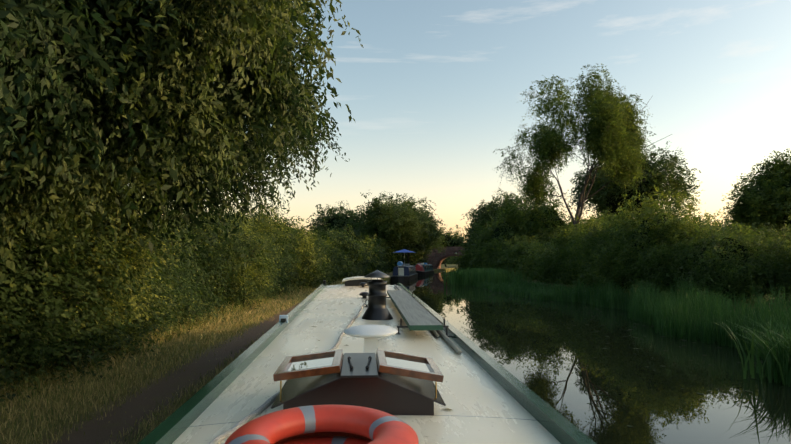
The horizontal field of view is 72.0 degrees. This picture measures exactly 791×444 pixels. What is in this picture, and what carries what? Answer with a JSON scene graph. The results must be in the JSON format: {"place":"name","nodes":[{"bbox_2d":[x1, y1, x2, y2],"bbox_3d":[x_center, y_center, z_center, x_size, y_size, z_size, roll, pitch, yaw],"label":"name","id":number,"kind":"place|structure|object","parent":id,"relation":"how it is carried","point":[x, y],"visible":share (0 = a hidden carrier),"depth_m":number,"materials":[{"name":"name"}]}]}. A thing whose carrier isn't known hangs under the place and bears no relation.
{"place":"outdoors","nodes":[
{"label":"outdoors","id":0,"kind":"place"},
{"bbox_2d":[0,275,385,443],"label":"towpath grass","id":1,"kind":"structure","parent":0,"point":[228,315],"depth_m":8.00,"materials":[{"name":"green plant"}]},
{"bbox_2d":[274,432,372,443],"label":"lifebuoy throw line","id":2,"kind":"object","parent":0,"point":[317,434],"visible":0.15,"depth_m":1.85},
{"bbox_2d":[138,283,595,443],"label":"roof","id":3,"kind":"structure","parent":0,"point":[487,398],"depth_m":2.84,"materials":[{"name":"white paint"}]},
{"bbox_2d":[0,264,790,443],"bbox_3d":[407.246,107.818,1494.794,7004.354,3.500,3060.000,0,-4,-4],"label":"terrain","id":4,"kind":"structure","parent":0,"point":[100,432],"depth_m":7.45,"materials":[{"name":"green plant"}]},
{"bbox_2d":[0,181,428,401],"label":"hedge","id":5,"kind":"object","parent":4,"relation":"on","point":[119,304],"depth_m":9.57,"materials":[{"name":"green plant"}]},
{"bbox_2d":[302,200,372,240],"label":"tree leaves","id":6,"kind":"object","parent":4,"relation":"on","point":[318,223],"visible":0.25,"depth_m":101.36,"materials":[{"name":"green plant"}]},
{"bbox_2d":[324,215,357,237],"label":"tree","id":7,"kind":"object","parent":4,"relation":"on","point":[331,222],"visible":0.04,"depth_m":100.88,"materials":[{"name":"green plant"}]},
{"bbox_2d":[371,207,405,248],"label":"tree","id":8,"kind":"object","parent":4,"relation":"on","point":[384,232],"visible":0.1,"depth_m":86.38,"materials":[{"name":"green plant"}]},
{"bbox_2d":[349,191,432,261],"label":"tree leaves","id":9,"kind":"object","parent":4,"relation":"on","point":[380,218],"visible":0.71,"depth_m":85.06,"materials":[{"name":"green plant"}]},
{"bbox_2d":[406,207,424,249],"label":"tree","id":10,"kind":"object","parent":4,"relation":"on","point":[414,239],"visible":0.06,"depth_m":98.39,"materials":[{"name":"green plant"}]},
{"bbox_2d":[393,193,446,261],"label":"tree leaves","id":11,"kind":"object","parent":4,"relation":"on","point":[432,226],"visible":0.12,"depth_m":98.22,"materials":[{"name":"green plant"}]},
{"bbox_2d":[416,217,449,261],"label":"tree leaves","id":12,"kind":"object","parent":4,"relation":"on","point":[440,239],"visible":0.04,"depth_m":109.76,"materials":[{"name":"green plant"}]},
{"bbox_2d":[422,247,467,268],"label":"arch bridge","id":13,"kind":"structure","parent":4,"relation":"on","point":[437,260],"depth_m":121.54,"materials":[{"name":"red brick"}]},
{"bbox_2d":[439,235,455,246],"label":"bush","id":14,"kind":"object","parent":4,"relation":"on","point":[451,243],"visible":0.08,"depth_m":153.12,"materials":[{"name":"green plant"}]},
{"bbox_2d":[436,225,466,263],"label":"tree leaves","id":15,"kind":"object","parent":4,"relation":"on","point":[457,241],"visible":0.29,"depth_m":153.12,"materials":[{"name":"green plant"}]},
{"bbox_2d":[458,201,497,239],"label":"tree leaves","id":16,"kind":"object","parent":4,"relation":"on","point":[473,209],"depth_m":100.46,"materials":[{"name":"plant"}]},
{"bbox_2d":[461,188,534,256],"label":"tree leaves","id":17,"kind":"object","parent":4,"relation":"on","point":[487,215],"visible":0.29,"depth_m":77.36,"materials":[{"name":"green plant"}]},
{"bbox_2d":[491,221,517,252],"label":"bank scrub","id":18,"kind":"object","parent":4,"relation":"on","point":[497,234],"visible":0.15,"depth_m":61.81,"materials":[{"name":"green plant"}]},
{"bbox_2d":[525,208,562,238],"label":"bank scrub","id":19,"kind":"object","parent":4,"relation":"on","point":[554,211],"visible":0.06,"depth_m":61.38,"materials":[{"name":"green plant"}]},
{"bbox_2d":[521,86,671,231],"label":"ash slender trunk and limbs","id":20,"kind":"object","parent":4,"relation":"on","point":[580,203],"visible":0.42,"depth_m":42.74,"materials":[{"name":"brown plant"}]},
{"bbox_2d":[493,64,654,214],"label":"slender ash leaves","id":21,"kind":"object","parent":20,"relation":"on","point":[621,155],"visible":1,"depth_m":40.61,"materials":[{"name":"green plant"}]},
{"bbox_2d":[441,212,790,263],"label":"distant trees","id":22,"kind":"object","parent":4,"relation":"on","point":[453,261],"depth_m":204.62,"materials":[{"name":"green plant"}]},
{"bbox_2d":[450,185,790,306],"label":"bank scrub leaves","id":23,"kind":"object","parent":4,"relation":"on","point":[569,252],"visible":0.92,"depth_m":27.14,"materials":[{"name":"green plant"}]},
{"bbox_2d":[605,230,635,290],"bbox_3d":[13.076,2.238,31.281,2.346,3.922,3.005,-2,-5,31],"label":"bank scrub","id":24,"kind":"object","parent":4,"relation":"on","point":[622,284],"visible":0.02,"depth_m":30.40,"materials":[{"name":"green plant"}]},
{"bbox_2d":[597,158,661,215],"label":"bush","id":25,"kind":"object","parent":4,"relation":"on","point":[614,207],"visible":0.19,"depth_m":55.84,"materials":[{"name":"green plant"}]},
{"bbox_2d":[558,131,704,226],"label":"round tree leaves","id":26,"kind":"object","parent":4,"relation":"on","point":[665,165],"visible":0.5,"depth_m":54.56,"materials":[{"name":"green plant"}]},
{"bbox_2d":[625,214,690,291],"bbox_3d":[13.728,1.743,28.216,3.414,4.493,4.375,-2,-5,31],"label":"bank scrub","id":27,"kind":"object","parent":4,"relation":"on","point":[642,224],"visible":0.06,"depth_m":27.23,"materials":[{"name":"green plant"}]},
{"bbox_2d":[671,237,773,300],"bbox_3d":[14.713,2.176,24.483,4.089,3.048,5.238,-2,-5,31],"label":"bank scrub","id":28,"kind":"object","parent":4,"relation":"on","point":[743,249],"visible":0.06,"depth_m":22.72,"materials":[{"name":"green plant"}]},
{"bbox_2d":[775,176,790,230],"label":"tree","id":29,"kind":"object","parent":4,"relation":"on","point":[785,198],"visible":0.06,"depth_m":46.48,"materials":[{"name":"green plant"}]},
{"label":"tree","id":30,"kind":"object","parent":4,"relation":"on","visible":0},
{"bbox_2d":[713,149,790,248],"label":"tree leaves","id":31,"kind":"object","parent":30,"relation":"attached to","point":[759,196],"visible":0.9,"depth_m":47.34,"materials":[{"name":"green plant"}]},
{"bbox_2d":[134,0,790,242],"label":"sky","id":32,"kind":"structure","parent":0,"point":[433,89],"materials":[{"name":"blue"}]},
{"bbox_2d":[387,269,790,443],"bbox_3d":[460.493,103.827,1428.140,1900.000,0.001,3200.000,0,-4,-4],"label":"canal water","id":33,"kind":"structure","parent":0,"point":[625,384],"depth_m":10.85,"materials":[{"name":"green liquid"}]},
{"bbox_2d":[391,249,417,281],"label":"moored boat","id":34,"kind":"object","parent":33,"relation":"on","point":[402,272],"visible":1,"depth_m":60.20,"materials":[{"name":"blue metal"}]},
{"bbox_2d":[414,262,433,275],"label":"moored boat","id":35,"kind":"object","parent":33,"relation":"on","point":[422,269],"visible":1,"depth_m":83.31,"materials":[{"name":"black"}]},
{"bbox_2d":[429,267,532,285],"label":"reed clump","id":36,"kind":"object","parent":33,"relation":"on","point":[466,276],"visible":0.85,"depth_m":48.78,"materials":[{"name":"green plant"}]},
{"bbox_2d":[470,278,592,299],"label":"reeds","id":37,"kind":"object","parent":33,"relation":"on","point":[533,290],"visible":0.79,"depth_m":36.76,"materials":[{"name":"green plant"}]},
{"bbox_2d":[407,277,784,426],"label":"floating leaves","id":38,"kind":"object","parent":33,"relation":"on","point":[605,336],"visible":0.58,"depth_m":15.82,"materials":[{"name":"green plant"}]},
{"bbox_2d":[547,276,790,359],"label":"reed bed","id":39,"kind":"object","parent":33,"relation":"on","point":[667,315],"visible":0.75,"depth_m":16.48,"materials":[{"name":"green plant"}]},
{"bbox_2d":[716,315,790,386],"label":"reeds","id":40,"kind":"object","parent":33,"relation":"in","point":[774,349],"visible":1,"depth_m":10.07,"materials":[{"name":"green plant"}]},
{"bbox_3d":[-0.332,2.091,5.506,2.080,1.500,21.200,0,-3,-4],"label":"boat","id":41,"kind":"object","parent":33,"relation":"on","visible":0},
{"bbox_2d":[279,315,287,322],"bbox_3d":[-1.090,0.946,5.304,0.085,0.075,0.062,0,-3,-4],"label":"navigation light","id":42,"kind":"object","parent":41,"relation":"on","point":[283,317],"visible":0.67,"depth_m":5.30,"materials":[{"name":"white metal"}]},
{"bbox_2d":[208,302,365,443],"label":"rope","id":43,"kind":"object","parent":41,"relation":"on","point":[218,439],"visible":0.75,"depth_m":2.35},
{"bbox_2d":[225,405,418,443],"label":"lifebuoy","id":44,"kind":"object","parent":41,"relation":"on","point":[376,426],"visible":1,"depth_m":1.74,"materials":[{"name":"orange plastic"}]},
{"bbox_2d":[271,353,445,415],"bbox_3d":[-0.169,0.746,2.547,0.736,0.202,0.510,0,-3,-4],"label":"skylight housing","id":45,"kind":"object","parent":41,"relation":"on","point":[359,379],"visible":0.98,"depth_m":2.33,"materials":[{"name":"black paint"}]},
{"bbox_2d":[273,349,342,400],"bbox_3d":[-0.393,0.703,2.533,0.286,0.147,0.404,0,-3,-4],"label":"skylight window","id":46,"kind":"structure","parent":45,"relation":"on","point":[309,364],"depth_m":2.47,"materials":[{"name":"brown wood"}]},
{"bbox_2d":[376,349,443,397],"bbox_3d":[0.056,0.704,2.562,0.285,0.146,0.404,0,-3,-4],"label":"skylight window","id":47,"kind":"structure","parent":45,"relation":"on","point":[407,365],"depth_m":2.50,"materials":[{"name":"brown wood"}]},
{"bbox_2d":[342,276,380,285],"bbox_3d":[-0.680,1.207,11.084,0.780,0.175,0.690,0,-3,-4],"label":"slide hatch","id":48,"kind":"object","parent":41,"relation":"on","point":[354,281],"visible":0.69,"depth_m":10.79,"materials":[{"name":"white metal"}]},
{"bbox_2d":[359,292,368,298],"bbox_3d":[-0.455,1.075,8.010,0.160,0.096,0.160,0,-3,-4],"label":"mushroom vent","id":49,"kind":"object","parent":41,"relation":"on","point":[363,295],"visible":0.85,"depth_m":7.96,"materials":[{"name":"black metal"}]},
{"bbox_2d":[344,324,397,353],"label":"tv aerial dome","id":50,"kind":"structure","parent":41,"relation":"on","point":[370,334],"depth_m":3.43,"materials":[{"name":"white plastic"}]},
{"bbox_2d":[362,270,392,319],"bbox_3d":[-0.189,0.750,5.656,0.330,0.505,0.330,0,-3,-4],"label":"stove chimney","id":51,"kind":"object","parent":41,"relation":"on","point":[377,309],"visible":1,"depth_m":5.57,"materials":[{"name":"black metal"}]},
{"bbox_2d":[386,292,450,336],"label":"gangplank stands","id":52,"kind":"object","parent":41,"relation":"on","point":[444,325],"visible":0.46,"depth_m":4.62,"materials":[{"name":"black metal"}]},
{"bbox_2d":[387,290,442,329],"bbox_3d":[0.126,0.947,6.272,0.270,0.046,3.850,0,-3,-4],"label":"gangplank","id":53,"kind":"object","parent":52,"relation":"on","point":[414,313],"visible":1,"depth_m":5.23,"materials":[{"name":"grey wood"}]},
{"bbox_2d":[394,285,461,353],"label":"boat poles","id":54,"kind":"object","parent":41,"relation":"on","point":[451,343],"visible":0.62,"depth_m":4.32,"materials":[{"name":"green wood"}]},
{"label":"big ash tree boughs","id":55,"kind":"object","parent":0,"visible":0},
{"bbox_2d":[0,0,363,320],"bbox_3d":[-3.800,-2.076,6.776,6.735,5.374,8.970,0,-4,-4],"label":"ash tree leaves","id":56,"kind":"object","parent":55,"relation":"attached to","point":[71,71],"visible":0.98,"depth_m":5.08,"materials":[{"name":"green plant"}]}
]}

